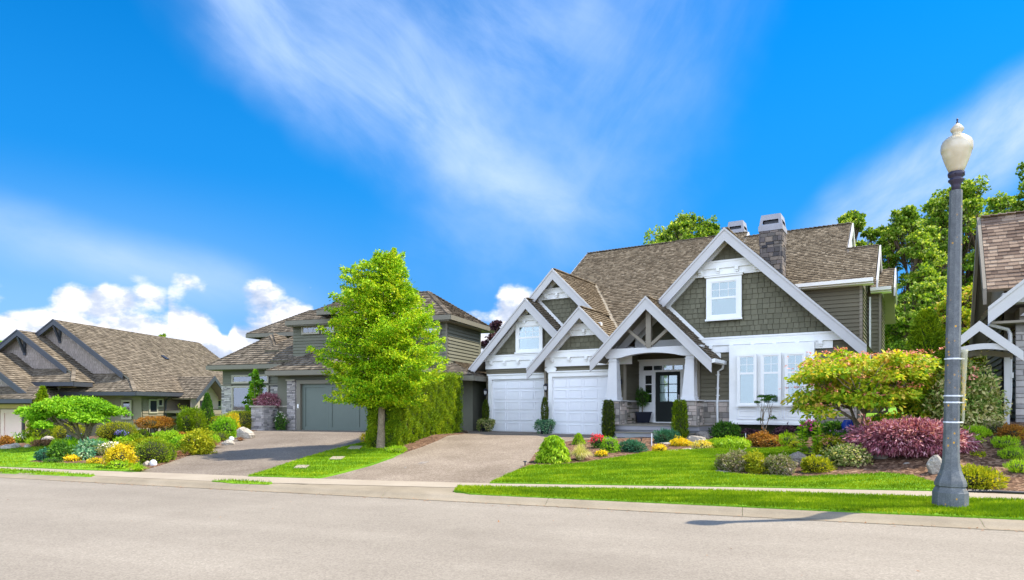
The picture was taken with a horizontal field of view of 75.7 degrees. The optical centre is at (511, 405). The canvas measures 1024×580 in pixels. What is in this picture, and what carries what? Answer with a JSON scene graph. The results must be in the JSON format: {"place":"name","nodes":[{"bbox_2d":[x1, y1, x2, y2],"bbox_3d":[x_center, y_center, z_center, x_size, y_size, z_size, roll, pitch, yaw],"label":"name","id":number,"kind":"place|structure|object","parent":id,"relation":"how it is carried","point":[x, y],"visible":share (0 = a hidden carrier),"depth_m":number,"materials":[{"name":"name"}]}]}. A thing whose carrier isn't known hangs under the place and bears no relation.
{"place":"outdoors","nodes":[
{"label":"outdoors","id":0,"kind":"place"},
{"bbox_2d":[0,468,94,476],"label":"lawn","id":1,"kind":"structure","parent":0,"point":[66,474],"depth_m":14.59,"materials":[{"name":"green plant"}]},
{"bbox_2d":[0,445,134,471],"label":"lawn","id":2,"kind":"structure","parent":0,"point":[50,466],"depth_m":16.29,"materials":[{"name":"green plant"}]},
{"bbox_2d":[141,428,365,475],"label":"driveway","id":3,"kind":"structure","parent":0,"point":[261,450],"depth_m":18.76,"materials":[{"name":"grey concrete"}]},
{"bbox_2d":[237,427,254,438],"bbox_3d":[-9.291,0.976,23.003,0.638,0.500,0.427,0,0,0],"label":"boulder","id":4,"kind":"object","parent":3,"relation":"on","point":[244,432],"visible":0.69,"depth_m":22.86,"materials":[{"name":"grey stone"}]},
{"bbox_2d":[274,411,287,429],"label":"potted shrub","id":5,"kind":"object","parent":3,"relation":"on","point":[280,421],"visible":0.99,"depth_m":29.16,"materials":[{"name":"green plant"}]},
{"bbox_2d":[113,476,461,493],"bbox_3d":[-4.729,1.531,13.101,9.104,0.074,1.510,0,0,15],"label":"driveway apron","id":6,"kind":"object","parent":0,"point":[432,489],"visible":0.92,"depth_m":12.21,"materials":[{"name":"concrete"}]},
{"bbox_2d":[320,430,624,482],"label":"driveway","id":7,"kind":"structure","parent":0,"point":[477,456],"depth_m":16.42,"materials":[{"name":"grey concrete"}]},
{"bbox_2d":[476,400,495,431],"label":"potted yew","id":8,"kind":"object","parent":7,"relation":"on","point":[486,424],"visible":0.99,"depth_m":27.68,"materials":[{"name":"green plant"}]},
{"bbox_2d":[534,397,555,433],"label":"potted yew","id":9,"kind":"object","parent":7,"relation":"on","point":[544,423],"visible":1,"depth_m":25.16,"materials":[{"name":"green plant"}]},
{"bbox_2d":[27,407,984,526],"bbox_3d":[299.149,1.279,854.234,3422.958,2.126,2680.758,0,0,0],"label":"ground","id":10,"kind":"structure","parent":0,"point":[867,415],"depth_m":23.39,"materials":[{"name":"brown soil"}]},
{"bbox_2d":[0,435,112,446],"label":"mulch bed","id":11,"kind":"object","parent":10,"relation":"on","point":[90,437],"visible":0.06,"depth_m":23.48,"materials":[{"name":"brown soil"}]},
{"bbox_2d":[21,384,57,440],"bbox_3d":[-17.337,0.330,24.352,1.274,2.244,1.334,0,0,0],"label":"golden conifer","id":12,"kind":"object","parent":11,"relation":"on","point":[40,395],"visible":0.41,"depth_m":24.15,"materials":[{"name":"green plant"}]},
{"bbox_2d":[50,422,85,439],"bbox_3d":[-15.880,0.952,23.676,1.256,0.762,1.013,0,0,0],"label":"box mound","id":13,"kind":"object","parent":11,"relation":"on","point":[61,432],"visible":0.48,"depth_m":23.39,"materials":[{"name":"green plant"}]},
{"bbox_2d":[94,420,140,440],"bbox_3d":[-14.013,0.887,23.374,1.607,0.768,1.238,0,0,0],"label":"box mound","id":14,"kind":"object","parent":11,"relation":"on","point":[107,430],"visible":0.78,"depth_m":23.09,"materials":[{"name":"green plant"}]},
{"bbox_2d":[12,395,133,441],"bbox_3d":[-14.061,0.507,21.147,3.447,1.765,3.130,0,0,0],"label":"maple tree","id":15,"kind":"object","parent":10,"relation":"on","point":[90,412],"visible":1,"depth_m":20.55,"materials":[{"name":"green plant"}]},
{"bbox_2d":[0,319,222,436],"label":"cottage house","id":16,"kind":"structure","parent":10,"relation":"on","point":[137,375],"depth_m":37.20,"materials":[{"name":"beige"}]},
{"bbox_2d":[0,409,21,436],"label":"garage door","id":17,"kind":"structure","parent":16,"relation":"in","point":[9,422],"depth_m":34.71,"materials":[{"name":"beige metal"}]},
{"bbox_2d":[30,430,256,470],"bbox_3d":[-11.982,1.260,24.364,3.963,0.521,19.281,0,0,-9],"label":"mulch bed","id":18,"kind":"object","parent":10,"relation":"on","point":[158,464],"visible":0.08,"depth_m":17.39,"materials":[{"name":"brown soil"}]},
{"bbox_2d":[45,439,75,459],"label":"hydrangea","id":19,"kind":"object","parent":18,"relation":"on","point":[61,451],"visible":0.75,"depth_m":17.71,"materials":[{"name":"green plant"}]},
{"bbox_2d":[72,447,96,460],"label":"hosta","id":20,"kind":"object","parent":18,"relation":"on","point":[84,453],"visible":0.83,"depth_m":17.69,"materials":[{"name":"green plant"}]},
{"bbox_2d":[72,437,104,454],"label":"hosta","id":21,"kind":"object","parent":18,"relation":"on","point":[86,444],"visible":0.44,"depth_m":18.69,"materials":[{"name":"green plant"}]},
{"bbox_2d":[91,441,117,455],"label":"flower clump","id":22,"kind":"object","parent":18,"relation":"on","point":[100,451],"visible":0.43,"depth_m":18.62,"materials":[{"name":"white plant"}]},
{"bbox_2d":[103,459,133,468],"bbox_3d":[-9.258,1.408,15.534,0.636,0.317,0.536,0,0,0],"label":"spirea","id":23,"kind":"object","parent":18,"relation":"on","point":[117,464],"visible":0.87,"depth_m":15.45,"materials":[{"name":"green plant"}]},
{"bbox_2d":[102,440,139,468],"bbox_3d":[-9.503,1.189,15.886,0.860,0.757,0.853,0,0,0],"label":"spirea","id":24,"kind":"object","parent":18,"relation":"on","point":[121,451],"visible":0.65,"depth_m":15.78,"materials":[{"name":"yellow plant"}]},
{"bbox_2d":[134,436,173,463],"bbox_3d":[-9.185,1.145,16.898,1.037,0.743,0.870,0,0,0],"label":"boxwood","id":25,"kind":"object","parent":18,"relation":"on","point":[157,450],"visible":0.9,"depth_m":16.71,"materials":[{"name":"green plant"}]},
{"bbox_2d":[175,405,207,433],"bbox_3d":[-12.030,0.529,24.754,1.155,1.260,1.105,0,0,0],"label":"mugo pine","id":26,"kind":"object","parent":18,"relation":"on","point":[191,419],"visible":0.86,"depth_m":24.55,"materials":[{"name":"green plant"}]},
{"bbox_2d":[176,427,217,454],"bbox_3d":[-8.917,1.006,18.683,1.194,0.843,0.973,0,0,0],"label":"shrub rose","id":27,"kind":"object","parent":18,"relation":"on","point":[196,442],"visible":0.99,"depth_m":18.50,"materials":[{"name":"yellow plant"}]},
{"bbox_2d":[201,392,214,429],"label":"arborvitae","id":28,"kind":"object","parent":18,"relation":"on","point":[207,405],"visible":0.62,"depth_m":25.75,"materials":[{"name":"green plant"}]},
{"bbox_2d":[208,415,241,436],"bbox_3d":[-10.244,0.749,23.333,1.238,0.894,0.968,0,0,28],"label":"cotoneaster","id":29,"kind":"object","parent":18,"relation":"on","point":[223,424],"visible":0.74,"depth_m":23.17,"materials":[{"name":"green plant"}]},
{"bbox_2d":[222,410,252,429],"bbox_3d":[-12.090,0.625,29.361,2.073,0.996,1.693,0,0,0],"label":"box mound","id":30,"kind":"object","parent":18,"relation":"on","point":[245,418],"visible":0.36,"depth_m":29.01,"materials":[{"name":"green plant"}]},
{"bbox_2d":[241,373,265,405],"bbox_3d":[-11.867,-0.203,30.604,1.349,2.687,1.202,0,0,0],"label":"shrub","id":31,"kind":"object","parent":18,"relation":"on","point":[259,382],"visible":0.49,"depth_m":30.47,"materials":[{"name":"green plant"}]},
{"bbox_2d":[244,369,263,413],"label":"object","id":32,"kind":"object","parent":18,"relation":"on","point":[251,389],"depth_m":30.66,"materials":[{"name":"green plant"}]},
{"bbox_2d":[249,406,275,429],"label":"stone pillar","id":33,"kind":"structure","parent":18,"relation":"on","point":[263,418],"depth_m":28.97,"materials":[{"name":"grey stone"}]},
{"bbox_2d":[253,391,280,408],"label":"red maple","id":34,"kind":"object","parent":33,"relation":"on","point":[269,399],"visible":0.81,"depth_m":29.80,"materials":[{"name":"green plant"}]},
{"bbox_2d":[133,416,176,436],"bbox_3d":[-13.135,0.774,24.276,1.175,0.868,1.434,0,0,21],"label":"azalea","id":35,"kind":"object","parent":10,"relation":"on","point":[158,422],"visible":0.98,"depth_m":24.08,"materials":[{"name":"orange plant"}]},
{"bbox_2d":[247,442,403,477],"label":"grass verge","id":36,"kind":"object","parent":10,"relation":"on","point":[351,469],"depth_m":15.51,"materials":[{"name":"green plant"}]},
{"bbox_2d":[305,247,449,447],"bbox_3d":[-3.796,-1.617,19.002,4.017,5.930,3.468,0,0,0],"label":"street tree","id":37,"kind":"object","parent":36,"relation":"on","point":[385,345],"visible":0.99,"depth_m":18.36,"materials":[{"name":"green plant"}]},
{"bbox_2d":[206,287,494,430],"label":"hip roof house","id":38,"kind":"structure","parent":10,"relation":"on","point":[278,358],"depth_m":29.83,"materials":[{"name":"brown"}]},
{"bbox_2d":[231,375,251,383],"bbox_3d":[-13.472,-1.335,32.906,1.300,0.430,0.070,0,0,19],"label":"window","id":39,"kind":"structure","parent":38,"relation":"in","point":[235,379],"depth_m":32.94,"materials":[{"name":"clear glass"}]},
{"bbox_2d":[231,386,251,411],"bbox_3d":[-13.472,-0.075,32.906,1.300,1.850,0.070,0,0,19],"label":"window","id":40,"kind":"structure","parent":38,"relation":"in","point":[238,393],"depth_m":32.99,"materials":[{"name":"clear glass"}]},
{"bbox_2d":[302,383,367,430],"bbox_3d":[-7.408,0.075,28.789,4.140,2.110,0.060,0,0,19],"label":"garage door","id":41,"kind":"structure","parent":38,"relation":"in","point":[316,415],"depth_m":29.00,"materials":[{"name":"grey metal"}]},
{"bbox_2d":[365,430,467,452],"bbox_3d":[-3.329,1.161,23.892,2.578,0.321,12.343,0,0,7],"label":"mulch bed","id":42,"kind":"object","parent":10,"relation":"on","point":[422,442],"visible":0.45,"depth_m":20.88,"materials":[{"name":"brown soil"}]},
{"bbox_2d":[364,362,463,447],"bbox_3d":[-3.122,-0.055,22.973,1.144,2.741,8.252,0,0,9],"label":"hedge","id":43,"kind":"object","parent":42,"relation":"on","point":[439,411],"visible":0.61,"depth_m":21.94,"materials":[{"name":"green plant"}]},
{"bbox_2d":[481,319,501,348],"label":"purple tree","id":44,"kind":"object","parent":10,"relation":"on","point":[495,325],"visible":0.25,"depth_m":39.88,"materials":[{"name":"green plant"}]},
{"bbox_2d":[643,210,720,244],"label":"alder tree","id":45,"kind":"object","parent":10,"relation":"on","point":[682,226],"visible":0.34,"depth_m":50.93,"materials":[{"name":"green plant"}]},
{"bbox_2d":[468,213,896,437],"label":"craftsman house","id":46,"kind":"structure","parent":10,"relation":"on","point":[723,323],"depth_m":24.15,"materials":[{"name":"grey wood"}]},
{"bbox_2d":[493,378,544,431],"bbox_3d":[0.342,-0.010,27.418,2.710,2.220,0.066,0,0,32],"label":"garage door","id":47,"kind":"structure","parent":46,"relation":"in","point":[517,403],"depth_m":27.47,"materials":[{"name":"paint"}]},
{"bbox_2d":[514,322,542,353],"bbox_3d":[0.695,-2.790,27.111,1.330,1.260,0.115,0,0,32],"label":"window","id":48,"kind":"structure","parent":46,"relation":"in","point":[529,336],"depth_m":27.14,"materials":[{"name":"white glass"}]},
{"bbox_2d":[553,376,607,434],"bbox_3d":[2.690,-0.010,24.917,2.530,2.220,0.066,0,0,32],"label":"garage door","id":49,"kind":"structure","parent":46,"relation":"in","point":[577,400],"depth_m":25.00,"materials":[{"name":"paint"}]},
{"bbox_2d":[635,385,651,422],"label":"potted topiary","id":50,"kind":"object","parent":46,"relation":"on","point":[643,417],"visible":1,"depth_m":24.76,"materials":[{"name":"green plant"}]},
{"bbox_2d":[656,371,679,421],"bbox_3d":[5.848,-0.340,24.704,0.960,1.880,0.082,0,0,32],"label":"front door","id":51,"kind":"structure","parent":46,"relation":"in","point":[667,383],"depth_m":24.77,"materials":[{"name":"black paint"}]},
{"bbox_2d":[703,272,743,320],"bbox_3d":[7.164,-3.682,22.304,1.330,1.565,0.145,0,0,32],"label":"window","id":52,"kind":"structure","parent":46,"relation":"in","point":[723,291],"depth_m":22.32,"materials":[{"name":"white glass"}]},
{"bbox_2d":[736,354,756,406],"bbox_3d":[7.712,-0.840,21.638,0.680,1.720,0.115,0,0,32],"label":"window","id":53,"kind":"structure","parent":46,"relation":"in","point":[746,363],"depth_m":21.67,"materials":[{"name":"white glass"}]},
{"bbox_2d":[759,353,781,406],"bbox_3d":[8.350,-0.840,21.245,0.680,1.720,0.115,0,0,32],"label":"window","id":54,"kind":"structure","parent":46,"relation":"in","point":[770,362],"depth_m":21.27,"materials":[{"name":"white glass"}]},
{"bbox_2d":[783,352,805,406],"bbox_3d":[8.972,-0.840,20.863,0.680,1.720,0.115,0,0,32],"label":"window","id":55,"kind":"structure","parent":46,"relation":"in","point":[794,358],"depth_m":20.94,"materials":[{"name":"white glass"}]},
{"bbox_2d":[454,488,1023,519],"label":"grass verge","id":56,"kind":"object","parent":10,"relation":"on","point":[842,510],"depth_m":9.78,"materials":[{"name":"green plant"}]},
{"bbox_2d":[932,118,973,507],"bbox_3d":[6.466,-1.298,9.644,0.419,5.814,0.419,1,0,8],"label":"street lamp","id":57,"kind":"object","parent":56,"relation":"on","point":[950,481],"visible":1,"depth_m":9.57,"materials":[{"name":"metal"}]},
{"bbox_2d":[517,414,1023,493],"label":"mulch bed","id":58,"kind":"object","parent":10,"relation":"on","point":[915,466],"visible":0.12,"depth_m":13.05,"materials":[{"name":"brown soil"}]},
{"bbox_2d":[534,435,572,463],"bbox_3d":[0.982,1.096,15.646,0.964,0.822,0.955,0,0,0],"label":"weeping shrub","id":59,"kind":"object","parent":58,"relation":"on","point":[553,449],"visible":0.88,"depth_m":15.45,"materials":[{"name":"green plant"}]},
{"bbox_2d":[600,399,615,436],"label":"columnar yew","id":60,"kind":"object","parent":58,"relation":"on","point":[608,420],"visible":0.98,"depth_m":22.39,"materials":[{"name":"green plant"}]},
{"bbox_2d":[599,434,620,452],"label":"rhododendron","id":61,"kind":"object","parent":58,"relation":"on","point":[608,444],"visible":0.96,"depth_m":17.07,"materials":[{"name":"green plant"}]},
{"bbox_2d":[618,438,648,452],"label":"juniper","id":62,"kind":"object","parent":58,"relation":"on","point":[632,445],"visible":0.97,"depth_m":17.11,"materials":[{"name":"teal plant"}]},
{"bbox_2d":[652,427,680,442],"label":"juniper","id":63,"kind":"object","parent":58,"relation":"on","point":[665,435],"visible":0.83,"depth_m":19.03,"materials":[{"name":"teal plant"}]},
{"bbox_2d":[670,399,689,437],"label":"columnar yew","id":64,"kind":"object","parent":58,"relation":"on","point":[679,421],"visible":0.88,"depth_m":20.70,"materials":[{"name":"green plant"}]},
{"bbox_2d":[668,434,693,445],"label":"flower clump","id":65,"kind":"object","parent":58,"relation":"on","point":[679,441],"visible":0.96,"depth_m":18.15,"materials":[{"name":"yellow plant"}]},
{"bbox_2d":[708,419,743,437],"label":"rhododendron","id":66,"kind":"object","parent":58,"relation":"on","point":[721,429],"visible":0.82,"depth_m":20.80,"materials":[{"name":"green plant"}]},
{"bbox_2d":[706,435,752,448],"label":"weeping shrub","id":67,"kind":"object","parent":58,"relation":"on","point":[731,442],"visible":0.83,"depth_m":17.46,"materials":[{"name":"green plant"}]},
{"bbox_2d":[713,448,748,471],"bbox_3d":[4.703,1.149,13.898,1.016,0.537,0.902,0,0,0],"label":"heather","id":68,"kind":"object","parent":58,"relation":"on","point":[730,461],"visible":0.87,"depth_m":13.64,"materials":[{"name":"green plant"}]},
{"bbox_2d":[738,448,768,473],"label":"heather","id":69,"kind":"object","parent":58,"relation":"on","point":[753,465],"visible":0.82,"depth_m":13.43,"materials":[{"name":"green plant"}]},
{"bbox_2d":[746,428,781,447],"bbox_3d":[6.855,0.834,17.818,0.856,0.657,1.068,0,0,-30],"label":"barberry","id":70,"kind":"object","parent":58,"relation":"on","point":[761,438],"visible":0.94,"depth_m":17.66,"materials":[{"name":"orange plant"}]},
{"bbox_2d":[754,394,776,430],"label":"cloud pruned tree","id":71,"kind":"object","parent":58,"relation":"on","point":[768,397],"visible":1,"depth_m":20.71,"materials":[{"name":"green plant"}]},
{"bbox_2d":[761,451,800,474],"bbox_3d":[5.401,1.174,13.281,0.795,0.534,0.626,0,0,0],"label":"heather","id":72,"kind":"object","parent":58,"relation":"on","point":[781,464],"visible":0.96,"depth_m":13.11,"materials":[{"name":"green plant"}]},
{"bbox_2d":[771,422,797,436],"bbox_3d":[8.747,0.761,20.977,1.172,0.540,1.100,0,0,-33],"label":"heuchera","id":73,"kind":"object","parent":58,"relation":"on","point":[782,429],"visible":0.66,"depth_m":20.73,"materials":[{"name":"purple plant"}]},
{"bbox_2d":[777,429,796,445],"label":"juniper","id":74,"kind":"object","parent":58,"relation":"on","point":[785,441],"visible":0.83,"depth_m":17.23,"materials":[{"name":"green plant"}]},
{"bbox_2d":[795,419,811,453],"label":"lily","id":75,"kind":"object","parent":58,"relation":"on","point":[800,433],"visible":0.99,"depth_m":14.87,"materials":[{"name":"green plant"}]},
{"bbox_2d":[794,419,823,436],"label":"rhododendron","id":76,"kind":"object","parent":58,"relation":"on","point":[809,424],"visible":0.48,"depth_m":18.21,"materials":[{"name":"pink plant"}]},
{"bbox_2d":[810,420,823,454],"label":"lily","id":77,"kind":"object","parent":58,"relation":"on","point":[814,436],"visible":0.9,"depth_m":14.55,"materials":[{"name":"green plant"}]},
{"bbox_2d":[800,454,836,472],"bbox_3d":[6.189,1.183,13.299,0.800,0.472,0.551,0,0,0],"label":"euonymus","id":78,"kind":"object","parent":58,"relation":"on","point":[812,463],"visible":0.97,"depth_m":13.21,"materials":[{"name":"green plant"}]},
{"bbox_2d":[810,433,844,455],"bbox_3d":[7.011,0.889,14.551,0.910,0.594,0.728,0,0,0],"label":"spirea","id":79,"kind":"object","parent":58,"relation":"on","point":[829,440],"visible":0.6,"depth_m":14.41,"materials":[{"name":"green plant"}]},
{"bbox_2d":[820,419,841,434],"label":"rhododendron","id":80,"kind":"object","parent":58,"relation":"on","point":[832,426],"visible":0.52,"depth_m":17.15,"materials":[{"name":"green plant"}]},
{"bbox_2d":[820,442,872,466],"bbox_3d":[6.891,1.013,13.546,0.859,0.562,0.935,0,0,-22],"label":"abelia","id":81,"kind":"object","parent":58,"relation":"on","point":[842,455],"visible":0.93,"depth_m":13.39,"materials":[{"name":"green plant"}]},
{"bbox_2d":[779,346,944,428],"bbox_3d":[8.084,-0.294,15.117,3.715,2.312,3.047,0,0,0],"label":"dogwood tree","id":82,"kind":"object","parent":58,"relation":"on","point":[865,382],"visible":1,"depth_m":14.49,"materials":[{"name":"green plant"}]},
{"bbox_2d":[863,410,906,426],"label":"azalea","id":83,"kind":"object","parent":58,"relation":"on","point":[888,416],"visible":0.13,"depth_m":14.70,"materials":[{"name":"green plant"}]},
{"bbox_2d":[841,413,982,458],"bbox_3d":[8.102,0.598,13.522,2.697,0.924,1.888,0,0,0],"label":"barberry","id":84,"kind":"object","parent":58,"relation":"on","point":[910,436],"visible":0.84,"depth_m":13.09,"materials":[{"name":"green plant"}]},
{"bbox_2d":[902,308,945,417],"bbox_3d":[10.472,-1.080,16.604,1.299,2.783,1.317,0,0,22],"label":"arborvitae","id":85,"kind":"object","parent":58,"relation":"on","point":[926,332],"visible":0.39,"depth_m":16.37,"materials":[{"name":"green plant"}]},
{"bbox_2d":[926,455,941,473],"bbox_3d":[7.899,1.118,12.328,0.299,0.419,0.202,0,0,0],"label":"boulder","id":86,"kind":"object","parent":58,"relation":"on","point":[934,462],"visible":0.69,"depth_m":12.26,"materials":[{"name":"white stone"}]},
{"bbox_2d":[922,351,1012,428],"bbox_3d":[9.944,-0.318,14.405,1.579,1.832,1.687,0,0,41],"label":"viburnum","id":87,"kind":"object","parent":58,"relation":"on","point":[977,380],"visible":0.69,"depth_m":14.05,"materials":[{"name":"green plant"}]},
{"bbox_2d":[962,425,992,436],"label":"heather","id":88,"kind":"object","parent":58,"relation":"on","point":[982,431],"visible":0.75,"depth_m":13.58,"materials":[{"name":"green plant"}]},
{"bbox_2d":[960,463,1009,489],"bbox_3d":[8.030,1.238,11.423,0.968,0.490,0.913,0,0,0],"label":"spirea","id":89,"kind":"object","parent":58,"relation":"on","point":[978,477],"visible":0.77,"depth_m":11.22,"materials":[{"name":"yellow plant"}]},
{"bbox_2d":[961,321,1023,423],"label":"porch roof","id":90,"kind":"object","parent":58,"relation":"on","point":[1003,343],"visible":0.58,"depth_m":13.99,"materials":[{"name":"paint"}]},
{"bbox_2d":[990,434,1020,447],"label":"heather","id":91,"kind":"object","parent":58,"relation":"on","point":[1002,442],"visible":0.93,"depth_m":12.92,"materials":[{"name":"green plant"}]},
{"bbox_2d":[993,422,1023,439],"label":"shrub","id":92,"kind":"object","parent":58,"relation":"on","point":[1015,430],"visible":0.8,"depth_m":13.30,"materials":[{"name":"orange plant"}]},
{"bbox_2d":[997,445,1023,459],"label":"heather","id":93,"kind":"object","parent":58,"relation":"on","point":[1016,452],"visible":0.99,"depth_m":12.44,"materials":[{"name":"green plant"}]},
{"bbox_2d":[1002,458,1023,472],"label":"heather","id":94,"kind":"object","parent":58,"relation":"on","point":[1017,465],"visible":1,"depth_m":11.89,"materials":[{"name":"green plant"}]},
{"bbox_2d":[836,210,884,246],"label":"alder tree","id":95,"kind":"object","parent":10,"relation":"on","point":[858,220],"visible":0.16,"depth_m":47.10,"materials":[{"name":"green plant"}]},
{"bbox_2d":[869,204,947,411],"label":"alder tree","id":96,"kind":"object","parent":10,"relation":"on","point":[897,234],"visible":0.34,"depth_m":43.42,"materials":[{"name":"green plant"}]},
{"bbox_2d":[884,275,969,408],"bbox_3d":[23.974,-3.268,37.882,6.072,8.540,7.254,0,0,0],"label":"alder tree","id":97,"kind":"object","parent":10,"relation":"on","point":[926,293],"visible":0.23,"depth_m":37.63,"materials":[{"name":"green plant"}]},
{"bbox_2d":[906,282,986,370],"bbox_3d":[14.008,-1.502,20.666,3.148,4.638,3.235,0,0,0],"label":"tree","id":98,"kind":"object","parent":10,"relation":"on","point":[966,301],"visible":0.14,"depth_m":20.05,"materials":[{"name":"green plant"}]},
{"bbox_2d":[910,173,1004,358],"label":"alder tree","id":99,"kind":"object","parent":10,"relation":"on","point":[974,201],"visible":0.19,"depth_m":46.13,"materials":[{"name":"green plant"}]},
{"bbox_2d":[965,190,1016,275],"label":"alder tree","id":100,"kind":"object","parent":10,"relation":"on","point":[992,202],"visible":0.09,"depth_m":51.67,"materials":[{"name":"green plant"}]},
{"bbox_2d":[969,210,1023,421],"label":"gabled house","id":101,"kind":"structure","parent":10,"relation":"on","point":[997,306],"depth_m":15.78,"materials":[{"name":"paint"}]},
{"bbox_2d":[972,162,1023,275],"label":"alder tree","id":102,"kind":"object","parent":10,"relation":"on","point":[1017,205],"visible":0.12,"depth_m":46.66,"materials":[{"name":"green plant"}]},
{"bbox_2d":[0,478,1023,579],"bbox_3d":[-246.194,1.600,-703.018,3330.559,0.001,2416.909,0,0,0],"label":"road","id":103,"kind":"structure","parent":0,"point":[59,530],"depth_m":7.71,"materials":[{"name":"grey asphalt"}]},
{"bbox_2d":[0,472,1023,530],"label":"kerb","id":104,"kind":"structure","parent":103,"relation":"on","point":[974,523],"depth_m":10.49,"materials":[{"name":"concrete"}]},
{"bbox_2d":[0,467,1023,498],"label":"pavement","id":105,"kind":"structure","parent":0,"point":[201,477],"depth_m":12.74,"materials":[{"name":"concrete"}]},
{"bbox_2d":[0,0,1023,357],"label":"sky","id":106,"kind":"structure","parent":0,"point":[205,172],"materials":[{"name":"blue"}]},
{"bbox_2d":[571,444,591,459],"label":"ornamental grass","id":107,"kind":"object","parent":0,"point":[581,452],"depth_m":15.75,"materials":[{"name":"yellow plant"}]},
{"bbox_2d":[490,445,934,490],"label":"lawn","id":108,"kind":"structure","parent":0,"point":[801,487],"depth_m":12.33,"materials":[{"name":"green plant"}]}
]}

